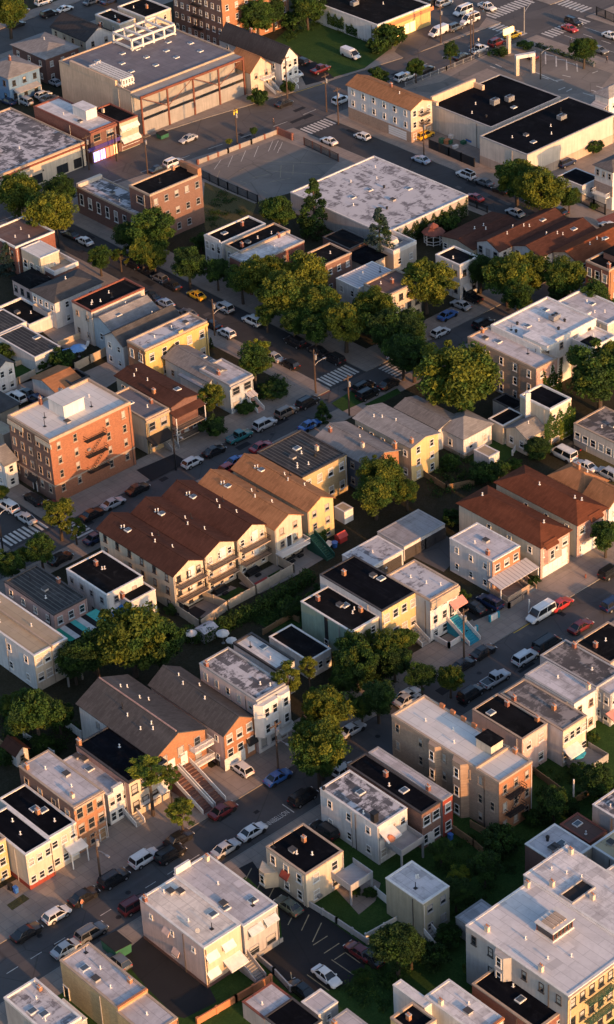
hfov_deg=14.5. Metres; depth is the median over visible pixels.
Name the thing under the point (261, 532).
window
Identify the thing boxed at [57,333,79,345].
boundary wall
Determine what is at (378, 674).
hedge
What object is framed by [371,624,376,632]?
window
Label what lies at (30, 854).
house
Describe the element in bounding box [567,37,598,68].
street tree
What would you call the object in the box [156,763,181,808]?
street tree
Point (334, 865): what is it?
window
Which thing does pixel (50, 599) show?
house
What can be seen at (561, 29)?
crosswalk
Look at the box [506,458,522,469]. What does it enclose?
bush
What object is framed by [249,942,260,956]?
window
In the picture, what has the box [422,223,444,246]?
gazebo
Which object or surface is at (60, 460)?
window
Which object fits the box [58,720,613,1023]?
yard ground
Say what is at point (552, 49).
hedge
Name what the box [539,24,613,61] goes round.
street
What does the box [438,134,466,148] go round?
stored goods
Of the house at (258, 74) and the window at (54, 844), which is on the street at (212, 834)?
the house at (258, 74)
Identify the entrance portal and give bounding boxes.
[515,51,534,75]
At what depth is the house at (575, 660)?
365.33 m
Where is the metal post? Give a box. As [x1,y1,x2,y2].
[572,779,574,796]
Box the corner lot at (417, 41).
[395,0,486,58]
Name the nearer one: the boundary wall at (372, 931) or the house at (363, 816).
the boundary wall at (372, 931)
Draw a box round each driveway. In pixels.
[137,454,183,480]
[298,62,333,84]
[466,594,495,620]
[541,566,596,597]
[566,200,606,218]
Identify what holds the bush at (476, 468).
on the yard ground at (360, 527)
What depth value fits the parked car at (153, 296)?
481.76 m
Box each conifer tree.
[0,242,15,276]
[296,178,331,240]
[313,400,332,424]
[363,207,395,251]
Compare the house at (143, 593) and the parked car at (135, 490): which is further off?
the parked car at (135, 490)
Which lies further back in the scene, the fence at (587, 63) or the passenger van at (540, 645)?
the fence at (587, 63)
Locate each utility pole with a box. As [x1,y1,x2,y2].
[82,134,89,169]
[89,831,109,875]
[140,134,147,173]
[208,299,223,335]
[231,108,238,143]
[269,721,288,768]
[282,56,288,98]
[309,349,325,392]
[321,73,328,111]
[333,87,340,123]
[343,375,351,415]
[419,119,426,154]
[437,6,442,42]
[458,608,468,657]
[467,15,473,54]
[470,11,475,47]
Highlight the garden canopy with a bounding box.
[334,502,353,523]
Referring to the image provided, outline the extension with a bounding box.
[21,240,60,273]
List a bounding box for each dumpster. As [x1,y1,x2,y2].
[100,930,131,955]
[156,129,168,139]
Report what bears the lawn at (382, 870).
on the yard ground at (373, 915)
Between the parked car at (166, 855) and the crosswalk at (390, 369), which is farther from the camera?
the crosswalk at (390, 369)
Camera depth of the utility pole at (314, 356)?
446.06 m
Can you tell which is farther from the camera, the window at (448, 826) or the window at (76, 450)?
the window at (76, 450)
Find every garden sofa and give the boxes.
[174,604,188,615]
[213,583,228,595]
[246,565,261,576]
[286,553,295,562]
[291,549,303,557]
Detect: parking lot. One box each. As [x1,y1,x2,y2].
[125,937,216,1017]
[201,139,337,200]
[239,861,364,993]
[405,49,611,93]
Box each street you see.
[0,0,613,221]
[0,0,613,1002]
[0,496,54,548]
[7,217,364,388]
[295,117,567,220]
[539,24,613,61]
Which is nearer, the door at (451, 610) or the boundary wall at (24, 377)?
the door at (451, 610)
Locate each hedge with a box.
[182,568,316,644]
[351,666,391,692]
[487,47,505,55]
[534,42,594,64]
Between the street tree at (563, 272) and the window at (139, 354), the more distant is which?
the street tree at (563, 272)
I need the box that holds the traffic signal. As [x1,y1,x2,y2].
[523,1,531,32]
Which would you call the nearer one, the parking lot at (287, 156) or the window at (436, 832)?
the window at (436, 832)
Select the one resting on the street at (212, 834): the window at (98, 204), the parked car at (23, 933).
the parked car at (23, 933)
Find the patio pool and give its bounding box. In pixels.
[187,606,205,618]
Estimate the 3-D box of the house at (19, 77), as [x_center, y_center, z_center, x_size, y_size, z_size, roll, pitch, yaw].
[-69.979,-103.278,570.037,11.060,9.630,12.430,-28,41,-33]
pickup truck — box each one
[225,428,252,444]
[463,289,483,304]
[469,43,488,53]
[477,1,496,11]
[479,668,510,689]
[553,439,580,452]
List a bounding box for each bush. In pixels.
[0,342,15,358]
[0,747,12,766]
[28,733,54,753]
[37,361,47,369]
[47,346,76,366]
[163,603,176,615]
[189,232,205,251]
[198,413,227,436]
[235,399,258,414]
[246,88,268,105]
[257,379,288,398]
[275,594,301,617]
[279,80,295,92]
[280,11,306,30]
[305,582,319,597]
[349,886,360,896]
[351,967,370,982]
[361,886,377,897]
[365,34,390,53]
[367,66,389,81]
[371,23,407,49]
[418,940,452,973]
[434,923,462,948]
[436,211,460,230]
[440,453,461,471]
[442,508,458,526]
[458,589,471,599]
[467,461,495,483]
[480,822,525,858]
[490,460,511,479]
[492,46,508,56]
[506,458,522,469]
[516,40,533,49]
[522,436,553,460]
[528,575,541,584]
[562,794,580,816]
[566,762,585,777]
[586,730,600,743]
[587,140,604,153]
[589,202,599,209]
[591,781,613,802]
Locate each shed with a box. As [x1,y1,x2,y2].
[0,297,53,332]
[0,735,30,766]
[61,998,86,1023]
[178,372,205,403]
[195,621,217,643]
[242,981,291,1023]
[263,997,322,1023]
[301,988,337,1023]
[322,228,367,251]
[329,1008,367,1023]
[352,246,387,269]
[455,899,491,940]
[474,444,499,463]
[492,393,519,414]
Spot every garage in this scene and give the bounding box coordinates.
[0,309,26,333]
[0,325,60,372]
[0,421,11,449]
[30,365,81,396]
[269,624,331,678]
[342,535,402,573]
[377,509,445,560]
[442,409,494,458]
[557,168,594,196]
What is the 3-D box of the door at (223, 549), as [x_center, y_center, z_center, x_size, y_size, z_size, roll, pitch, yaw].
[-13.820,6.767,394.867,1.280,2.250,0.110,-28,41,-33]
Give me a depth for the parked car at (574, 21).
591.75 m
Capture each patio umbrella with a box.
[70,344,86,356]
[186,629,196,643]
[216,629,229,643]
[226,637,236,649]
[383,834,395,849]
[574,751,585,759]
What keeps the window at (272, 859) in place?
in the house at (304, 865)
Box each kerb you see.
[0,0,81,28]
[0,343,599,943]
[0,620,613,1004]
[2,17,500,136]
[2,220,330,527]
[69,128,544,371]
[326,35,612,228]
[586,6,612,25]
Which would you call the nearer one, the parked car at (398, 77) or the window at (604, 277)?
the window at (604, 277)
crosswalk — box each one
[2,520,47,545]
[68,521,93,537]
[301,119,335,133]
[317,365,358,385]
[378,363,405,376]
[486,0,534,18]
[489,23,526,37]
[541,18,589,37]
[555,0,590,11]
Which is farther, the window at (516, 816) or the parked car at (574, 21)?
the parked car at (574, 21)
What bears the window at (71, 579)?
in the house at (101, 579)
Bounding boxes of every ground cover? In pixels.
[0,715,81,766]
[200,588,304,629]
[205,189,247,229]
[253,373,291,400]
[281,20,365,41]
[330,646,409,696]
[338,964,420,1013]
[417,832,516,944]
[425,451,493,498]
[532,763,613,830]
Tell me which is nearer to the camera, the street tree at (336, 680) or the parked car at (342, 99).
the street tree at (336, 680)
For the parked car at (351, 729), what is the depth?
363.36 m
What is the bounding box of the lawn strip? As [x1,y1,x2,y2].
[364,388,400,405]
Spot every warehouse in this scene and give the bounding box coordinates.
[59,16,245,134]
[290,156,467,239]
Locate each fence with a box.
[23,733,54,753]
[201,170,258,202]
[262,615,299,634]
[303,137,338,161]
[374,886,386,903]
[405,49,487,86]
[423,470,474,489]
[428,139,474,166]
[452,825,482,851]
[468,198,487,212]
[470,819,515,849]
[505,439,515,455]
[533,766,564,788]
[536,42,594,66]
[552,791,591,816]
[596,6,613,21]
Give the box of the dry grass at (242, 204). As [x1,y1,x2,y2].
[203,182,255,230]
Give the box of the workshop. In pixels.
[573,406,613,464]
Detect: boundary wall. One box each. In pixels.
[15,360,20,366]
[16,368,35,384]
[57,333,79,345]
[65,723,82,738]
[74,347,106,368]
[176,563,294,626]
[195,973,272,1023]
[196,130,276,164]
[202,592,228,608]
[238,571,256,594]
[255,952,291,991]
[275,126,293,139]
[278,557,293,567]
[309,901,368,944]
[364,916,396,936]
[434,631,467,648]
[488,611,499,621]
[499,594,523,608]
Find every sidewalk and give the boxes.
[0,0,78,27]
[0,0,499,136]
[0,221,328,525]
[0,284,613,941]
[0,622,613,1023]
[66,128,531,370]
[327,35,613,227]
[539,0,559,3]
[587,6,613,25]
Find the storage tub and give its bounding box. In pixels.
[331,540,337,547]
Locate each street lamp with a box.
[0,506,11,549]
[55,211,59,247]
[81,146,89,166]
[113,132,121,160]
[172,431,183,469]
[540,48,549,78]
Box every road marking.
[1,33,499,220]
[6,855,198,973]
[214,141,282,168]
[217,161,327,176]
[245,868,359,990]
[490,50,601,95]
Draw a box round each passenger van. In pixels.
[453,2,472,16]
[460,10,479,25]
[525,598,555,624]
[531,632,562,655]
[550,443,577,463]
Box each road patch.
[0,35,592,971]
[0,72,565,843]
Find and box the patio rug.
[254,577,267,584]
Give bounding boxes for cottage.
[9,268,51,302]
[547,462,608,493]
[583,477,613,520]
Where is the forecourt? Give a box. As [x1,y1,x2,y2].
[146,766,254,837]
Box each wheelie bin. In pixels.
[7,882,12,890]
[12,885,18,893]
[447,832,453,840]
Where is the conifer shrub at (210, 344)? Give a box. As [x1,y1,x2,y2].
[209,337,213,348]
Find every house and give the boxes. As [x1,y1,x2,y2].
[0,55,41,103]
[0,354,16,392]
[0,391,20,424]
[0,443,18,487]
[0,592,83,689]
[0,783,88,871]
[0,806,55,889]
[0,834,10,882]
[3,977,81,1023]
[4,564,99,640]
[10,32,79,83]
[18,749,108,852]
[23,252,78,278]
[29,268,103,328]
[50,12,112,52]
[59,942,147,1023]
[64,752,144,826]
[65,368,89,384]
[66,550,142,612]
[71,277,144,345]
[75,674,225,813]
[75,727,169,815]
[88,294,159,348]
[95,8,135,38]
[96,512,208,607]
[103,304,179,369]
[112,581,156,614]
[113,363,205,443]
[115,386,179,453]
[116,993,177,1023]
[117,0,171,30]
[130,496,239,592]
[148,665,258,771]
[162,344,226,384]
[162,479,271,574]
[198,469,309,565]
[199,358,264,413]
[199,647,294,753]
[204,215,265,261]
[218,22,299,89]
[225,222,289,264]
[229,231,304,294]
[231,453,335,560]
[233,47,280,94]
[233,632,294,693]
[257,429,347,496]
[259,823,372,907]
[300,586,379,651]
[307,242,351,288]
[315,421,400,487]
[319,555,429,646]
[319,769,423,866]
[334,530,347,543]
[336,261,390,304]
[346,74,433,142]
[346,753,440,848]
[352,403,440,480]
[363,268,420,312]
[368,229,416,269]
[368,746,452,836]
[385,860,449,942]
[386,559,479,645]
[390,1001,436,1023]
[392,979,431,1014]
[393,395,454,449]
[424,979,504,1023]
[435,246,478,299]
[440,211,516,254]
[449,522,538,602]
[456,485,572,578]
[472,693,547,769]
[472,968,559,1023]
[475,207,566,259]
[488,407,522,444]
[493,465,608,557]
[500,678,608,768]
[504,416,544,455]
[511,217,595,262]
[520,384,575,445]
[524,661,596,731]
[525,823,591,872]
[540,639,613,720]
[552,223,613,286]
[558,290,613,333]
[559,812,606,845]
[575,621,613,665]
[585,246,613,299]
[591,84,613,112]
[591,830,613,868]
[592,155,613,209]
[592,789,613,833]
[597,678,613,726]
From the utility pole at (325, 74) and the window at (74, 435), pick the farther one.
the utility pole at (325, 74)
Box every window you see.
[0,371,4,379]
[0,844,5,854]
[0,856,6,867]
[1,383,6,391]
[1,869,8,880]
[6,642,11,652]
[8,367,13,375]
[8,464,13,473]
[9,589,13,597]
[9,660,13,670]
[10,379,14,387]
[10,477,15,485]
[12,436,16,445]
[20,441,24,450]
[20,753,24,762]
[21,597,25,606]
[22,455,26,464]
[23,258,27,268]
[23,654,28,664]
[24,777,28,785]
[26,672,30,682]
[27,432,30,441]
[28,857,34,867]
[29,446,32,455]
[30,460,34,469]
[30,874,37,884]
[31,173,42,183]
[33,605,37,614]
[36,656,43,667]
[36,852,43,862]
[37,451,40,460]
[37,786,42,795]
[38,671,45,682]
[39,465,42,474]
[39,869,45,879]
[40,479,44,488]
[44,652,51,663]
[45,456,49,466]
[45,847,51,857]
[46,667,53,678]
[47,470,51,479]
[47,864,54,874]
[48,484,52,493]
[51,797,55,805]
[51,839,59,850]
[52,647,58,658]
[54,857,61,867]
[56,441,61,450]
[57,162,68,174]
[57,615,63,625]
[58,455,63,464]
[59,469,64,478]
[60,834,68,845]
[61,483,66,492]
[63,852,70,862]
[64,807,69,816]
[65,300,69,308]
[66,314,70,321]
[68,609,74,619]
[69,576,73,584]
[69,829,76,839]
[73,433,77,442]
[74,157,81,168]
[74,447,79,456]
[76,461,81,470]
[76,807,84,820]
[77,475,82,484]
[78,822,85,836]
[79,193,83,206]
[79,583,84,591]
[79,604,85,613]
[86,801,94,814]
[88,198,92,210]
[88,816,95,830]
[89,589,93,598]
[90,831,96,845]
[93,133,100,142]
[93,150,100,161]
[95,721,99,730]
[96,202,101,214]
[96,796,103,808]
[98,810,105,824]
[99,148,105,159]
[99,596,103,604]
[103,534,107,543]
[105,145,113,157]
[105,206,109,218]
[105,418,110,427]
[106,128,113,137]
[107,432,111,441]
[108,445,112,454]
[109,459,114,468]
[109,796,115,807]
[111,811,117,822]
[114,210,118,223]
[114,594,119,603]
[116,792,122,803]
[117,807,124,818]
[121,410,125,419]
[122,424,127,433]
[124,438,128,447]
[125,451,129,460]
[129,348,134,358]
[131,783,138,795]
[133,799,140,812]
[136,195,143,205]
[138,352,142,362]
[141,779,147,790]
[142,794,149,806]
[149,352,155,362]
[149,421,155,432]
[152,565,156,574]
[152,789,159,800]
[154,198,158,205]
[160,415,167,426]
[162,346,166,356]
[164,194,168,201]
[166,586,169,595]
[174,189,178,197]
[176,205,179,213]
[176,575,181,582]
[177,222,181,229]
[177,745,184,757]
[185,185,189,193]
[186,201,190,209]
[187,217,191,225]
[187,335,192,344]
[194,735,200,745]
[195,181,199,188]
[195,752,201,759]
[196,197,200,204]
[196,564,200,573]
[199,329,204,339]
[203,671,207,681]
[205,240,209,249]
[208,556,212,564]
[211,243,214,251]
[214,679,218,689]
[215,752,220,760]
[225,686,230,696]
[226,732,233,745]
[227,546,232,554]
[227,747,234,759]
[232,386,240,396]
[233,399,240,410]
[236,694,241,703]
[236,727,243,739]
[237,741,244,753]
[240,539,245,547]
[244,381,251,390]
[246,721,252,733]
[248,701,252,711]
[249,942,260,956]
[259,529,264,537]
[261,738,267,748]
[266,931,276,947]
[269,854,275,866]
[271,733,277,743]
[279,527,284,535]
[280,540,285,548]
[283,863,288,873]
[284,880,289,892]
[293,58,297,65]
[293,520,297,528]
[293,533,298,541]
[296,872,301,885]
[297,889,303,901]
[312,510,316,518]
[312,871,319,884]
[313,888,319,900]
[317,473,322,483]
[318,660,323,669]
[324,503,329,511]
[325,515,330,524]
[325,655,330,665]
[326,799,332,809]
[326,1012,331,1021]
[328,467,333,477]
[329,485,334,494]
[331,859,338,871]
[332,879,339,888]
[337,263,341,271]
[339,461,344,472]
[340,479,345,489]
[345,812,350,822]
[346,831,351,841]
[350,460,354,469]
[351,476,354,484]
[364,825,370,836]
[365,844,371,854]
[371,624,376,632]
[380,847,387,858]
[384,612,390,624]
[393,607,398,618]
[394,723,399,734]
[395,741,400,751]
[399,293,403,301]
[399,816,406,826]
[401,602,407,613]
[402,449,407,457]
[402,621,407,628]
[403,467,407,475]
[404,20,415,33]
[410,597,415,608]
[410,615,416,626]
[416,445,420,454]
[416,457,420,466]
[416,469,421,478]
[417,737,422,749]
[418,755,423,766]
[423,814,430,827]
[424,831,431,845]
[426,903,433,915]
[427,921,432,930]
[429,438,433,447]
[430,450,433,459]
[430,462,434,471]
[432,808,440,821]
[433,614,438,625]
[433,627,438,638]
[433,825,440,839]
[440,894,446,906]
[440,912,447,923]
[441,752,446,763]
[441,770,446,781]
[442,608,446,619]
[442,622,447,632]
[445,801,451,814]
[445,819,451,832]
[447,438,452,446]
[454,546,458,554]
[468,441,473,449]
[468,570,472,578]
[470,935,476,947]
[477,775,482,787]
[477,793,482,804]
[477,811,482,822]
[478,245,482,253]
[482,578,486,586]
[483,433,486,441]
[485,248,489,257]
[487,946,493,958]
[489,801,494,812]
[494,562,500,572]
[498,356,503,365]
[499,383,503,392]
[502,783,507,795]
[502,801,507,812]
[503,557,509,567]
[508,435,513,443]
[512,363,516,372]
[512,376,516,385]
[513,552,518,562]
[513,776,518,787]
[513,814,518,823]
[519,440,523,448]
[520,970,526,982]
[524,769,529,780]
[524,787,529,798]
[526,369,530,378]
[526,740,531,751]
[527,545,531,554]
[537,982,543,994]
[538,731,544,743]
[538,750,543,761]
[555,994,561,1006]
[562,536,567,546]
[563,733,568,744]
[563,753,568,762]
[569,729,575,740]
[570,996,576,1009]
[571,1016,575,1023]
[574,431,579,441]
[575,725,581,736]
[579,525,585,535]
[579,542,584,552]
[579,989,585,1002]
[579,1008,584,1022]
[581,435,587,445]
[581,722,587,732]
[581,739,586,748]
[586,267,591,277]
[588,698,593,707]
[588,716,592,727]
[588,982,595,995]
[588,1002,594,1014]
[589,439,595,448]
[597,443,603,452]
[597,1017,603,1023]
[598,975,604,988]
[598,998,603,1007]
[602,274,606,283]
[602,712,607,722]
[603,695,608,705]
[605,447,611,456]
[606,1010,612,1020]
[607,969,613,981]
[607,991,612,1001]
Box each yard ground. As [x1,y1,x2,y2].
[0,0,425,117]
[0,268,276,499]
[0,375,613,887]
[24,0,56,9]
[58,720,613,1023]
[164,193,489,348]
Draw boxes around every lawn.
[7,894,29,909]
[12,360,50,383]
[219,587,245,599]
[254,606,301,632]
[275,21,388,76]
[323,901,369,934]
[332,981,390,1017]
[363,854,391,878]
[470,439,517,461]
[534,759,591,805]
[578,449,613,484]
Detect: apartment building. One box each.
[7,378,135,500]
[126,312,209,375]
[139,876,265,988]
[173,0,288,45]
[173,853,282,960]
[391,694,532,828]
[465,879,613,1023]
[467,326,562,398]
[491,296,596,382]
[523,844,613,934]
[571,326,613,376]
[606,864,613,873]
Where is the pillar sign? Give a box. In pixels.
[503,26,513,53]
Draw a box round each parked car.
[0,97,16,106]
[0,498,19,514]
[5,390,27,404]
[8,21,25,28]
[9,921,42,943]
[14,511,37,526]
[16,95,33,106]
[16,387,34,395]
[23,492,44,506]
[26,392,44,402]
[34,0,52,6]
[34,90,51,98]
[39,8,57,18]
[39,94,57,102]
[41,904,71,925]
[47,551,73,566]
[48,78,61,87]
[49,937,81,959]
[56,5,73,12]
[61,229,79,239]
[67,885,99,907]
[73,920,108,944]
[75,236,93,246]
[79,507,104,522]
[82,0,99,6]
[82,531,99,545]
[97,867,130,890]
[100,0,116,5]
[100,496,125,511]
[106,952,132,970]
[117,893,145,916]
[123,258,141,270]
[125,482,150,496]
[127,846,157,869]
[139,267,157,277]
[145,291,161,301]
[148,164,166,174]
[150,272,168,283]
[153,843,186,865]
[155,298,174,306]
[162,157,182,168]
[162,280,181,291]
[162,828,193,845]
[178,133,197,144]
[178,308,198,315]
[180,456,203,469]
[186,290,206,301]
[201,444,226,458]
[205,319,221,330]
[207,800,237,820]
[210,838,240,859]
[215,300,234,314]
[217,327,236,339]
[218,461,233,472]
[223,454,242,463]
[230,760,254,778]
[237,821,267,842]
[241,314,261,327]
[248,440,272,453]
[252,416,277,432]
[262,767,292,787]
[268,351,283,363]
[273,894,303,917]
[274,99,293,108]
[274,404,298,419]
[280,358,300,370]
[283,335,305,348]
[287,786,318,808]
[288,977,314,999]
[295,395,319,409]
[297,419,321,432]
[298,56,309,65]
[307,345,328,357]
[309,819,339,841]
[310,63,330,74]
[311,963,342,988]
[320,136,337,146]
[323,351,345,365]
[331,94,347,105]
[331,761,350,777]
[341,720,366,739]
[343,940,367,963]
[351,379,375,393]
[353,131,370,141]
[355,386,379,401]
[363,946,385,968]
[377,378,400,390]
[393,71,406,82]
[393,693,421,708]
[394,686,420,700]
[403,71,416,80]
[411,155,430,164]
[417,129,434,140]
[421,65,434,73]
[425,0,435,6]
[430,326,450,338]
[435,0,452,7]
[436,309,458,321]
[448,21,463,32]
[450,299,471,311]
[452,52,469,61]
[452,656,476,671]
[455,168,476,180]
[456,683,484,703]
[462,599,486,615]
[467,193,484,202]
[469,643,496,660]
[471,316,494,330]
[474,177,493,187]
[476,593,503,611]
[487,37,505,47]
[491,185,508,195]
[503,30,521,39]
[505,207,525,218]
[511,648,538,667]
[524,51,538,60]
[553,206,568,215]
[554,596,573,613]
[558,157,576,168]
[561,23,578,33]
[564,15,582,26]
[567,618,593,635]
[574,459,597,471]
[595,45,608,54]
[595,466,613,481]
[597,563,613,580]
[598,221,613,226]
[599,595,613,613]
[601,30,613,40]
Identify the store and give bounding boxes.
[0,107,86,185]
[314,0,433,40]
[430,74,560,148]
[479,96,613,171]
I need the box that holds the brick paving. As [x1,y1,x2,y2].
[597,213,613,222]
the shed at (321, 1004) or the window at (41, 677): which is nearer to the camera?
the shed at (321, 1004)
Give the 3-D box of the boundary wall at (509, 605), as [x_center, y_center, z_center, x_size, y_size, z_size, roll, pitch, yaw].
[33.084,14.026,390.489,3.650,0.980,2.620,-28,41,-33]
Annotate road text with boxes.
[265,810,288,824]
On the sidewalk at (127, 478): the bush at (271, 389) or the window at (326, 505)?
the bush at (271, 389)
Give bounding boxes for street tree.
[0,0,28,38]
[0,169,42,217]
[0,485,9,499]
[0,549,26,577]
[0,691,18,715]
[4,687,65,735]
[17,546,29,568]
[21,189,79,229]
[25,531,55,568]
[41,172,76,198]
[42,497,75,540]
[53,699,74,734]
[54,638,91,684]
[62,517,85,544]
[72,627,113,677]
[86,244,112,276]
[92,601,168,677]
[110,221,134,257]
[110,248,129,271]
[125,206,176,250]
[125,754,167,816]
[128,236,158,269]
[140,245,169,272]
[144,616,186,669]
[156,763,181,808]
[164,796,195,829]
[170,245,205,288]
[197,382,225,413]
[203,258,230,290]
[223,260,255,304]
[225,138,232,146]
[236,254,289,293]
[237,340,275,388]
[238,0,276,34]
[242,338,270,355]
[249,127,257,137]
[254,269,313,315]
[254,304,276,332]
[258,195,296,225]
[269,0,284,31]
[270,660,301,718]
[280,307,303,336]
[282,250,329,287]
[288,713,352,780]
[289,0,327,29]
[292,714,314,730]
[295,283,341,317]
[296,744,337,788]
[298,656,317,686]
[299,312,327,346]
[301,683,356,726]
[321,301,369,352]
[328,666,357,694]
[332,629,369,663]
[335,641,379,689]
[347,695,372,721]
[351,475,396,520]
[352,285,397,316]
[355,454,405,487]
[360,629,375,646]
[360,679,398,723]
[363,305,410,348]
[366,922,421,977]
[371,627,409,662]
[377,643,411,682]
[380,332,429,380]
[393,313,426,342]
[393,335,431,382]
[393,479,419,510]
[393,628,419,649]
[399,306,424,322]
[401,256,459,314]
[403,661,437,695]
[406,58,424,82]
[410,929,426,969]
[413,340,503,412]
[427,838,453,865]
[435,665,464,698]
[443,40,459,67]
[443,875,472,913]
[446,864,473,884]
[466,850,503,886]
[468,253,491,293]
[482,251,533,307]
[494,158,533,207]
[500,279,534,310]
[512,165,571,210]
[518,250,552,297]
[536,784,568,822]
[540,255,586,293]
[548,284,568,300]
[560,187,581,213]
[565,337,613,409]
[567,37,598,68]
[573,761,613,796]
[579,276,610,299]
[590,520,613,557]
[603,337,613,349]
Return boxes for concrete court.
[6,379,33,392]
[43,322,85,347]
[85,362,119,387]
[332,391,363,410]
[413,536,449,571]
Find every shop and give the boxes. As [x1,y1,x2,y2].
[33,96,119,163]
[97,103,142,151]
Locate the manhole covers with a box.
[37,42,521,946]
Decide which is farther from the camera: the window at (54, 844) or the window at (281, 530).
the window at (281, 530)
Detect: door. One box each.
[33,481,37,491]
[62,984,69,1000]
[99,826,106,841]
[168,758,175,766]
[180,750,187,765]
[188,565,194,578]
[190,584,195,592]
[219,546,225,560]
[221,565,226,573]
[224,748,245,771]
[248,744,254,752]
[251,529,257,542]
[253,548,258,555]
[286,533,292,546]
[381,561,390,573]
[389,125,397,136]
[391,555,401,570]
[397,128,406,140]
[405,544,415,560]
[415,538,425,554]
[425,533,435,548]
[428,831,434,843]
[435,527,445,543]
[448,605,454,617]
[542,554,567,577]
[561,546,566,557]
[574,436,586,451]
[581,537,595,554]
[597,196,605,206]
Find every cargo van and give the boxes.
[340,45,360,60]
[428,23,448,37]
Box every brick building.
[0,216,55,273]
[76,174,142,228]
[129,159,204,237]
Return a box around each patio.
[189,586,235,617]
[240,564,293,593]
[283,546,322,575]
[336,879,380,913]

